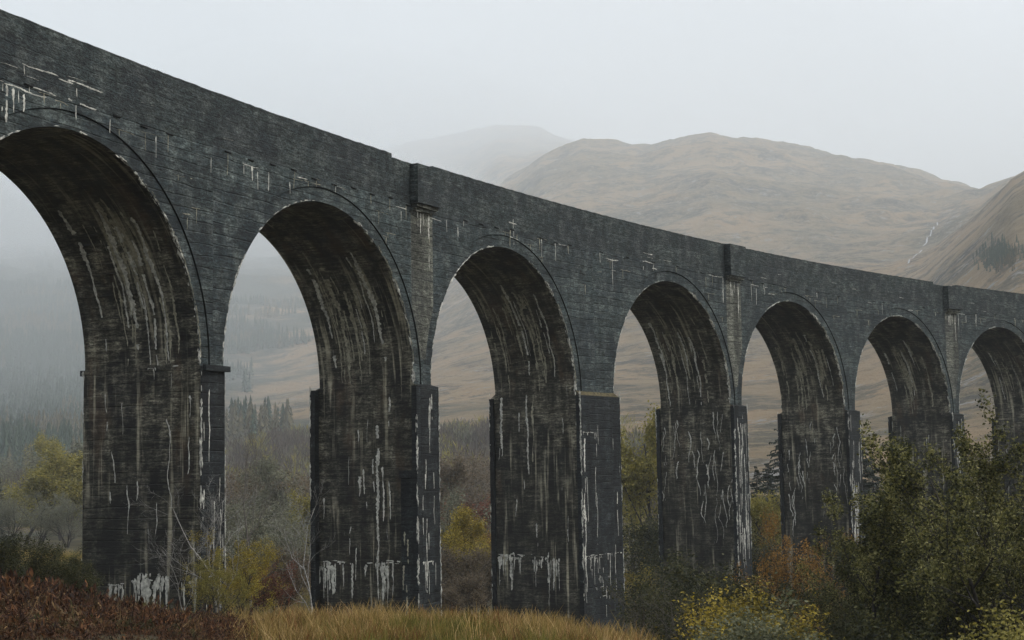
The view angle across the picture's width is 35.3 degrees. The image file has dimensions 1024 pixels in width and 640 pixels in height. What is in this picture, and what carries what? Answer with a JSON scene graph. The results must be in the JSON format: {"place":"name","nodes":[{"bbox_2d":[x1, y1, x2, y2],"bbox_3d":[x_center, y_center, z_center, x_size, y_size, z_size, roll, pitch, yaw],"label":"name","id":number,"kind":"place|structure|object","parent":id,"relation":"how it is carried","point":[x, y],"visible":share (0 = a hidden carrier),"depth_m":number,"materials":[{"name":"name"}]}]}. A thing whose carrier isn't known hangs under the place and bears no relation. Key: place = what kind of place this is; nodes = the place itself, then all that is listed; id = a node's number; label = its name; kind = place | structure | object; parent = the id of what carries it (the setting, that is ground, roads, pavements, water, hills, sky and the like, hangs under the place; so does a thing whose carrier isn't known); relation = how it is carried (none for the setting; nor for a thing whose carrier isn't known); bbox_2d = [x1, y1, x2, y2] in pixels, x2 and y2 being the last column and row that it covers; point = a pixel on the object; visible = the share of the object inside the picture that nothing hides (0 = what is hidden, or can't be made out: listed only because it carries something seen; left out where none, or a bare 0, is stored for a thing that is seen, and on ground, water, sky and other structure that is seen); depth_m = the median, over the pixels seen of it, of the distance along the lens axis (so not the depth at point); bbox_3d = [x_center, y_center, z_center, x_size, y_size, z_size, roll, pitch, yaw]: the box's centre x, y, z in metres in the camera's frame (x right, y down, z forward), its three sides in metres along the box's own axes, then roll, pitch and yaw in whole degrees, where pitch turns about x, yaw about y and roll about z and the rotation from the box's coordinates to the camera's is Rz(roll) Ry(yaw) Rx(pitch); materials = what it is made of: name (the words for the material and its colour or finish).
{"place":"outdoors","nodes":[
{"label":"outdoors","id":0,"kind":"place"},
{"bbox_2d":[0,494,993,639],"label":"ground","id":1,"kind":"structure","parent":0,"point":[75,543],"depth_m":193.03,"materials":[{"name":"brown soil"}]},
{"bbox_2d":[0,477,11,540],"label":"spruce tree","id":2,"kind":"object","parent":1,"relation":"on","point":[3,531],"visible":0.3,"depth_m":222.32,"materials":[{"name":"green plant"}]},
{"bbox_2d":[0,481,25,532],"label":"grey tree","id":3,"kind":"object","parent":1,"relation":"on","point":[1,487],"visible":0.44,"depth_m":212.54,"materials":[{"name":"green plant"}]},
{"bbox_2d":[0,530,29,581],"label":"dark bush","id":4,"kind":"object","parent":1,"relation":"on","point":[7,563],"visible":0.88,"depth_m":44.52,"materials":[{"name":"green plant"}]},
{"bbox_2d":[0,492,42,540],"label":"grey tree","id":5,"kind":"object","parent":1,"relation":"on","point":[8,507],"visible":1,"depth_m":203.11,"materials":[{"name":"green plant"}]},
{"bbox_2d":[3,531,71,583],"bbox_3d":[-14.795,7.626,49.205,2.684,2.317,1.784,1,-6,-19],"label":"dark bush","id":6,"kind":"object","parent":1,"relation":"on","point":[43,566],"visible":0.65,"depth_m":49.27,"materials":[{"name":"green plant"}]},
{"bbox_2d":[0,442,82,543],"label":"autumn tree","id":7,"kind":"object","parent":1,"relation":"on","point":[55,465],"visible":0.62,"depth_m":225.03,"materials":[{"name":"green plant"}]},
{"bbox_2d":[11,457,76,540],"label":"autumn tree","id":8,"kind":"object","parent":1,"relation":"on","point":[31,504],"visible":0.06,"depth_m":250.56,"materials":[{"name":"green plant"}]},
{"bbox_2d":[22,491,70,545],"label":"grey tree","id":9,"kind":"object","parent":1,"relation":"on","point":[42,520],"visible":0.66,"depth_m":211.18,"materials":[{"name":"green plant"}]},
{"bbox_2d":[32,492,82,547],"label":"grey tree","id":10,"kind":"object","parent":1,"relation":"on","point":[66,507],"visible":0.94,"depth_m":208.27,"materials":[{"name":"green plant"}]},
{"bbox_2d":[47,541,95,585],"bbox_3d":[-14.728,8.447,53.434,1.996,2.270,2.094,1,-6,-20],"label":"dark bush","id":11,"kind":"object","parent":1,"relation":"on","point":[76,560],"visible":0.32,"depth_m":53.27,"materials":[{"name":"green plant"}]},
{"bbox_2d":[61,558,108,596],"bbox_3d":[-12.710,7.921,47.785,1.338,1.738,2.013,1,-6,-21],"label":"dark bush","id":12,"kind":"object","parent":1,"relation":"on","point":[72,578],"visible":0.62,"depth_m":47.81,"materials":[{"name":"green plant"}]},
{"bbox_2d":[0,566,296,639],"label":"bracken","id":13,"kind":"object","parent":1,"relation":"on","point":[30,608],"visible":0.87,"depth_m":24.68,"materials":[{"name":"brown plant"}]},
{"bbox_2d":[3,545,310,615],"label":"field grass","id":14,"kind":"structure","parent":1,"relation":"on","point":[73,556],"depth_m":106.88,"materials":[{"name":"brown plant"}]},
{"bbox_2d":[146,529,209,609],"bbox_3d":[-10.505,8.136,50.462,1.621,3.343,2.460,-5,-7,36],"label":"bare sapling","id":15,"kind":"object","parent":1,"relation":"on","point":[180,572],"visible":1,"depth_m":50.58,"materials":[{"name":"grey plant"}]},
{"bbox_2d":[123,459,273,612],"bbox_3d":[-10.691,7.794,55.985,5.815,5.850,7.129,2,-6,-27],"label":"bare sapling","id":16,"kind":"object","parent":1,"relation":"on","point":[214,554],"visible":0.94,"depth_m":54.22,"materials":[{"name":"grey plant"}]},
{"bbox_2d":[180,547,259,615],"bbox_3d":[-9.476,8.607,51.702,2.453,2.565,1.973,-3,-6,17],"label":"yellow bush","id":17,"kind":"object","parent":1,"relation":"on","point":[205,581],"visible":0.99,"depth_m":51.68,"materials":[{"name":"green plant"}]},
{"bbox_2d":[179,528,293,616],"bbox_3d":[-9.316,8.828,54.763,3.056,3.611,3.514,-4,-6,27],"label":"yellow bush","id":18,"kind":"object","parent":1,"relation":"on","point":[255,566],"visible":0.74,"depth_m":54.67,"materials":[{"name":"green plant"}]},
{"bbox_2d":[225,471,274,564],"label":"bare tree","id":19,"kind":"object","parent":1,"relation":"on","point":[230,489],"visible":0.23,"depth_m":157.16,"materials":[{"name":"grey plant"}]},
{"bbox_2d":[226,454,307,548],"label":"autumn tree","id":20,"kind":"object","parent":1,"relation":"on","point":[269,467],"visible":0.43,"depth_m":185.72,"materials":[{"name":"grey plant"}]},
{"bbox_2d":[225,482,309,575],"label":"willow bush","id":21,"kind":"object","parent":1,"relation":"on","point":[271,516],"visible":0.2,"depth_m":135.32,"materials":[{"name":"grey plant"}]},
{"bbox_2d":[225,497,309,582],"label":"willow bush","id":22,"kind":"object","parent":1,"relation":"on","point":[260,531],"visible":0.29,"depth_m":127.24,"materials":[{"name":"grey plant"}]},
{"bbox_2d":[226,467,309,521],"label":"bare tree","id":23,"kind":"object","parent":1,"relation":"on","point":[281,471],"visible":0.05,"depth_m":202.15,"materials":[{"name":"grey plant"}]},
{"bbox_2d":[241,555,300,616],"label":"brown shrub","id":24,"kind":"object","parent":1,"relation":"on","point":[263,600],"visible":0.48,"depth_m":81.63,"materials":[{"name":"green plant"}]},
{"bbox_2d":[234,521,309,594],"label":"willow bush","id":25,"kind":"object","parent":1,"relation":"on","point":[281,537],"visible":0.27,"depth_m":114.92,"materials":[{"name":"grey plant"}]},
{"bbox_2d":[226,398,319,615],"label":"bare tree","id":26,"kind":"object","parent":1,"relation":"on","point":[246,464],"visible":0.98,"depth_m":69.41,"materials":[{"name":"grey plant"}]},
{"bbox_2d":[237,542,310,612],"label":"brown shrub","id":27,"kind":"object","parent":1,"relation":"on","point":[300,559],"visible":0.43,"depth_m":87.78,"materials":[{"name":"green plant"}]},
{"bbox_2d":[263,473,294,513],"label":"bare tree","id":28,"kind":"object","parent":1,"relation":"on","point":[275,493],"visible":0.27,"depth_m":183.54,"materials":[{"name":"grey plant"}]},
{"bbox_2d":[266,486,309,576],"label":"willow bush","id":29,"kind":"object","parent":1,"relation":"on","point":[293,520],"visible":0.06,"depth_m":145.96,"materials":[{"name":"grey plant"}]},
{"bbox_2d":[268,474,309,514],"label":"bare tree","id":30,"kind":"object","parent":1,"relation":"on","point":[298,487],"visible":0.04,"depth_m":160.25,"materials":[{"name":"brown plant"}]},
{"bbox_2d":[273,464,309,573],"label":"bare tree","id":31,"kind":"object","parent":1,"relation":"on","point":[299,484],"visible":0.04,"depth_m":149.21,"materials":[{"name":"brown plant"}]},
{"bbox_2d":[254,478,335,612],"bbox_3d":[-8.434,9.320,62.678,3.141,6.478,4.766,-1,-6,-2],"label":"bare sapling","id":32,"kind":"object","parent":1,"relation":"on","point":[297,530],"visible":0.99,"depth_m":62.67,"materials":[{"name":"grey plant"}]},
{"bbox_2d":[280,486,309,550],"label":"autumn tree","id":33,"kind":"object","parent":1,"relation":"on","point":[304,503],"visible":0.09,"depth_m":145.02,"materials":[{"name":"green plant"}]},
{"bbox_2d":[195,596,666,639],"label":"dry grass","id":34,"kind":"structure","parent":1,"relation":"on","point":[375,624],"depth_m":25.06,"materials":[{"name":"beige plant"}]},
{"bbox_2d":[441,582,469,615],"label":"dark shrub","id":35,"kind":"object","parent":1,"relation":"on","point":[450,595],"visible":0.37,"depth_m":98.76,"materials":[{"name":"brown plant"}]},
{"bbox_2d":[439,452,490,520],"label":"autumn tree","id":36,"kind":"object","parent":1,"relation":"on","point":[452,475],"visible":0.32,"depth_m":199.15,"materials":[{"name":"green plant"}]},
{"bbox_2d":[440,452,489,508],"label":"bare tree","id":37,"kind":"object","parent":1,"relation":"on","point":[478,474],"visible":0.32,"depth_m":227.19,"materials":[{"name":"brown plant"}]},
{"bbox_2d":[440,481,490,578],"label":"willow bush","id":38,"kind":"object","parent":1,"relation":"on","point":[451,503],"visible":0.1,"depth_m":164.20,"materials":[{"name":"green plant"}]},
{"bbox_2d":[440,494,490,535],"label":"red shrub","id":39,"kind":"object","parent":1,"relation":"on","point":[481,510],"visible":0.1,"depth_m":172.18,"materials":[{"name":"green plant"}]},
{"bbox_2d":[440,503,491,588],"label":"autumn tree","id":40,"kind":"object","parent":1,"relation":"on","point":[461,524],"visible":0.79,"depth_m":137.14,"materials":[{"name":"yellow plant"}]},
{"bbox_2d":[441,540,491,610],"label":"dark shrub","id":41,"kind":"object","parent":1,"relation":"on","point":[465,564],"visible":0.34,"depth_m":116.73,"materials":[{"name":"grey plant"}]},
{"bbox_2d":[441,565,491,618],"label":"dark shrub","id":42,"kind":"object","parent":1,"relation":"on","point":[468,594],"visible":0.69,"depth_m":103.58,"materials":[{"name":"grey plant"}]},
{"bbox_2d":[441,543,491,615],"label":"dark shrub","id":43,"kind":"object","parent":1,"relation":"on","point":[487,579],"visible":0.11,"depth_m":120.17,"materials":[{"name":"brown plant"}]},
{"bbox_2d":[465,456,489,498],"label":"bare tree","id":44,"kind":"object","parent":1,"relation":"on","point":[482,462],"visible":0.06,"depth_m":252.93,"materials":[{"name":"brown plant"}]},
{"bbox_2d":[465,456,489,480],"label":"bare tree","id":45,"kind":"object","parent":1,"relation":"on","point":[485,465],"visible":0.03,"depth_m":257.15,"materials":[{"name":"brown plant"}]},
{"bbox_2d":[468,519,490,586],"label":"orange shrub","id":46,"kind":"object","parent":1,"relation":"on","point":[489,535],"visible":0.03,"depth_m":148.42,"materials":[{"name":"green plant"}]},
{"bbox_2d":[475,468,490,504],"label":"bare tree","id":47,"kind":"object","parent":1,"relation":"on","point":[483,485],"visible":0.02,"depth_m":244.19,"materials":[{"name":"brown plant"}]},
{"bbox_2d":[0,9,1023,634],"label":"railway viaduct","id":48,"kind":"object","parent":1,"relation":"on","point":[158,199],"visible":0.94,"depth_m":78.12,"materials":[{"name":"stone"}]},
{"bbox_2d":[622,500,647,557],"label":"autumn tree","id":49,"kind":"object","parent":1,"relation":"on","point":[629,523],"visible":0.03,"depth_m":180.81,"materials":[{"name":"green plant"}]},
{"bbox_2d":[595,571,683,639],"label":"thicket shrub","id":50,"kind":"object","parent":1,"relation":"on","point":[637,617],"visible":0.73,"depth_m":60.51,"materials":[{"name":"green plant"}]},
{"bbox_2d":[620,400,660,556],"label":"autumn tree","id":51,"kind":"object","parent":1,"relation":"on","point":[638,487],"visible":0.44,"depth_m":169.25,"materials":[{"name":"green plant"}]},
{"bbox_2d":[622,490,658,582],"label":"holly bush","id":52,"kind":"object","parent":1,"relation":"on","point":[647,537],"visible":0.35,"depth_m":136.32,"materials":[{"name":"green plant"}]},
{"bbox_2d":[633,543,660,616],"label":"dark bush","id":53,"kind":"object","parent":1,"relation":"on","point":[654,561],"visible":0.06,"depth_m":116.08,"materials":[{"name":"green plant"}]},
{"bbox_2d":[624,563,672,631],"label":"bush","id":54,"kind":"object","parent":1,"relation":"on","point":[627,580],"visible":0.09,"depth_m":109.84,"materials":[{"name":"green plant"}]},
{"bbox_2d":[619,548,716,637],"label":"thicket shrub","id":55,"kind":"object","parent":1,"relation":"on","point":[665,579],"visible":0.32,"depth_m":72.94,"materials":[{"name":"green plant"}]},
{"bbox_2d":[631,576,733,639],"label":"thicket shrub","id":56,"kind":"object","parent":1,"relation":"on","point":[669,628],"visible":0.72,"depth_m":54.90,"materials":[{"name":"green plant"}]},
{"bbox_2d":[609,545,772,639],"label":"thicket shrub","id":57,"kind":"object","parent":1,"relation":"on","point":[678,570],"visible":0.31,"depth_m":67.91,"materials":[{"name":"green plant"}]},
{"bbox_2d":[646,544,786,633],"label":"thicket shrub","id":58,"kind":"object","parent":1,"relation":"on","point":[721,586],"visible":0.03,"depth_m":76.72,"materials":[{"name":"green plant"}]},
{"bbox_2d":[695,575,799,639],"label":"yellow bush","id":59,"kind":"object","parent":1,"relation":"on","point":[750,603],"visible":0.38,"depth_m":43.03,"materials":[{"name":"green plant"}]},
{"bbox_2d":[651,576,844,639],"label":"yellow bush","id":60,"kind":"object","parent":1,"relation":"on","point":[710,621],"visible":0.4,"depth_m":39.68,"materials":[{"name":"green plant"}]},
{"bbox_2d":[688,572,826,639],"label":"pale bush","id":61,"kind":"object","parent":1,"relation":"on","point":[755,634],"visible":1,"depth_m":34.65,"materials":[{"name":"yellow plant"}]},
{"bbox_2d":[750,466,772,559],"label":"spruce tree","id":62,"kind":"object","parent":1,"relation":"on","point":[758,473],"visible":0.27,"depth_m":169.07,"materials":[{"name":"green plant"}]},
{"bbox_2d":[706,576,824,639],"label":"thicket shrub","id":63,"kind":"object","parent":1,"relation":"on","point":[766,608],"visible":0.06,"depth_m":59.48,"materials":[{"name":"green plant"}]},
{"bbox_2d":[750,486,781,552],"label":"autumn tree","id":64,"kind":"object","parent":1,"relation":"on","point":[757,505],"visible":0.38,"depth_m":148.92,"materials":[{"name":"green plant"}]},
{"bbox_2d":[751,525,781,576],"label":"dark bush","id":65,"kind":"object","parent":1,"relation":"on","point":[761,550],"visible":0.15,"depth_m":135.81,"materials":[{"name":"green plant"}]},
{"bbox_2d":[756,463,779,534],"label":"spruce tree","id":66,"kind":"object","parent":1,"relation":"on","point":[767,475],"visible":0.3,"depth_m":176.81,"materials":[{"name":"green plant"}]},
{"bbox_2d":[752,563,791,607],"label":"valley shrub","id":67,"kind":"object","parent":1,"relation":"on","point":[768,581],"visible":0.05,"depth_m":121.48,"materials":[{"name":"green plant"}]},
{"bbox_2d":[765,405,781,531],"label":"spruce tree","id":68,"kind":"object","parent":1,"relation":"on","point":[771,454],"visible":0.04,"depth_m":186.69,"materials":[{"name":"green plant"}]},
{"bbox_2d":[752,539,795,598],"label":"dark bush","id":69,"kind":"object","parent":1,"relation":"on","point":[754,565],"visible":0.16,"depth_m":123.55,"materials":[{"name":"green plant"}]},
{"bbox_2d":[730,507,857,632],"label":"rowan bush","id":70,"kind":"object","parent":1,"relation":"on","point":[781,572],"visible":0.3,"depth_m":68.02,"materials":[{"name":"brown plant"}]},
{"bbox_2d":[771,574,885,639],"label":"undergrowth shrub","id":71,"kind":"object","parent":1,"relation":"on","point":[845,607],"visible":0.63,"depth_m":45.32,"materials":[{"name":"green plant"}]},
{"bbox_2d":[796,545,877,637],"bbox_3d":[12.357,12.642,61.402,4.999,8.123,6.215,-4,-6,24],"label":"rowan bush","id":72,"kind":"object","parent":1,"relation":"on","point":[823,572],"visible":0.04,"depth_m":62.98,"materials":[{"name":"orange plant"}]},
{"bbox_2d":[799,602,878,639],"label":"dark bush","id":73,"kind":"object","parent":1,"relation":"on","point":[851,626],"visible":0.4,"depth_m":40.97,"materials":[{"name":"green plant"}]},
{"bbox_2d":[793,539,929,639],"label":"undergrowth shrub","id":74,"kind":"object","parent":1,"relation":"on","point":[836,578],"visible":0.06,"depth_m":52.28,"materials":[{"name":"green plant"}]},
{"bbox_2d":[861,425,881,544],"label":"spruce tree","id":75,"kind":"object","parent":1,"relation":"on","point":[868,484],"visible":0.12,"depth_m":176.67,"materials":[{"name":"green plant"}]},
{"bbox_2d":[863,452,884,543],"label":"spruce tree","id":76,"kind":"object","parent":1,"relation":"on","point":[874,480],"visible":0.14,"depth_m":184.28,"materials":[{"name":"green plant"}]},
{"bbox_2d":[793,486,990,638],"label":"birch tree","id":77,"kind":"object","parent":1,"relation":"on","point":[832,598],"visible":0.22,"depth_m":48.24,"materials":[{"name":"green plant"}]},
{"bbox_2d":[836,601,967,639],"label":"dark bush","id":78,"kind":"object","parent":1,"relation":"on","point":[872,635],"visible":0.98,"depth_m":36.12,"materials":[{"name":"green plant"}]},
{"bbox_2d":[807,431,1018,639],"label":"birch tree","id":79,"kind":"object","parent":1,"relation":"on","point":[884,516],"visible":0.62,"depth_m":41.57,"materials":[{"name":"green plant"}]},
{"bbox_2d":[830,588,999,639],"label":"undergrowth shrub","id":80,"kind":"object","parent":1,"relation":"on","point":[917,611],"visible":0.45,"depth_m":40.12,"materials":[{"name":"green plant"}]},
{"bbox_2d":[823,542,1019,638],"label":"undergrowth shrub","id":81,"kind":"object","parent":1,"relation":"on","point":[845,573],"visible":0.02,"depth_m":45.08,"materials":[{"name":"green plant"}]},
{"bbox_2d":[857,388,1023,639],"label":"birch tree","id":82,"kind":"object","parent":1,"relation":"on","point":[1012,533],"visible":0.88,"depth_m":37.66,"materials":[{"name":"green plant"}]},
{"bbox_2d":[876,556,1023,639],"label":"undergrowth shrub","id":83,"kind":"object","parent":1,"relation":"on","point":[932,610],"visible":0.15,"depth_m":40.66,"materials":[{"name":"green plant"}]},
{"bbox_2d":[898,475,1022,594],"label":"birch tree","id":84,"kind":"object","parent":1,"relation":"on","point":[989,547],"visible":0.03,"depth_m":52.70,"materials":[{"name":"green plant"}]},
{"bbox_2d":[921,517,1018,622],"bbox_3d":[14.246,9.805,47.544,5.624,8.123,6.992,-2,-6,13],"label":"undergrowth shrub","id":85,"kind":"object","parent":1,"relation":"on","point":[959,565],"visible":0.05,"depth_m":47.49,"materials":[{"name":"green plant"}]},
{"bbox_2d":[940,584,1023,639],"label":"green bush","id":86,"kind":"object","parent":1,"relation":"on","point":[1014,636],"visible":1,"depth_m":33.23,"materials":[{"name":"green plant"}]},
{"bbox_2d":[980,455,1023,635],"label":"birch tree","id":87,"kind":"object","parent":1,"relation":"on","point":[1010,584],"visible":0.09,"depth_m":43.49,"materials":[{"name":"green plant"}]},
{"bbox_2d":[0,124,1023,537],"bbox_3d":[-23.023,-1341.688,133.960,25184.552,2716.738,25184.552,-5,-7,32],"label":"hills","id":88,"kind":"structure","parent":0,"point":[792,200],"depth_m":2217.02,"materials":[{"name":"beige plant"}]},
{"bbox_2d":[0,450,36,524],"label":"bare tree","id":89,"kind":"object","parent":88,"relation":"on","point":[15,463],"visible":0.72,"depth_m":305.99,"materials":[{"name":"grey plant"}]},
{"bbox_2d":[9,451,41,485],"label":"bare tree","id":90,"kind":"object","parent":88,"relation":"on","point":[31,465],"visible":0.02,"depth_m":327.86,"materials":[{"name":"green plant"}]},
{"bbox_2d":[23,429,65,473],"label":"autumn tree","id":91,"kind":"object","parent":88,"relation":"on","point":[40,444],"visible":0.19,"depth_m":332.37,"materials":[{"name":"yellow plant"}]},
{"bbox_2d":[22,439,82,525],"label":"bare tree","id":92,"kind":"object","parent":88,"relation":"on","point":[78,447],"visible":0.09,"depth_m":302.77,"materials":[{"name":"grey plant"}]},
{"bbox_2d":[0,413,657,543],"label":"bare wood","id":93,"kind":"object","parent":88,"relation":"on","point":[292,446],"visible":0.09,"depth_m":442.32,"materials":[{"name":"grey plant"}]},
{"bbox_2d":[442,449,489,478],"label":"bare tree","id":94,"kind":"object","parent":88,"relation":"on","point":[482,457],"visible":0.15,"depth_m":298.46,"materials":[{"name":"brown plant"}]},
{"bbox_2d":[0,232,1023,470],"bbox_3d":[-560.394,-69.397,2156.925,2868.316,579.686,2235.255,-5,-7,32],"label":"conifer wood","id":95,"kind":"object","parent":88,"relation":"on","point":[39,392],"visible":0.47,"depth_m":1440.10,"materials":[{"name":"grey plant"}]},
{"bbox_2d":[903,222,937,265],"bbox_3d":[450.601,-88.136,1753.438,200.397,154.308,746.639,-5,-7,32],"label":"mountain stream","id":96,"kind":"structure","parent":88,"relation":"on","point":[925,243],"depth_m":1815.26,"materials":[{"name":"white liquid"}]},
{"bbox_2d":[0,0,1023,188],"label":"sky","id":97,"kind":"structure","parent":0,"point":[935,87],"materials":[{"name":"grey"}]}
]}

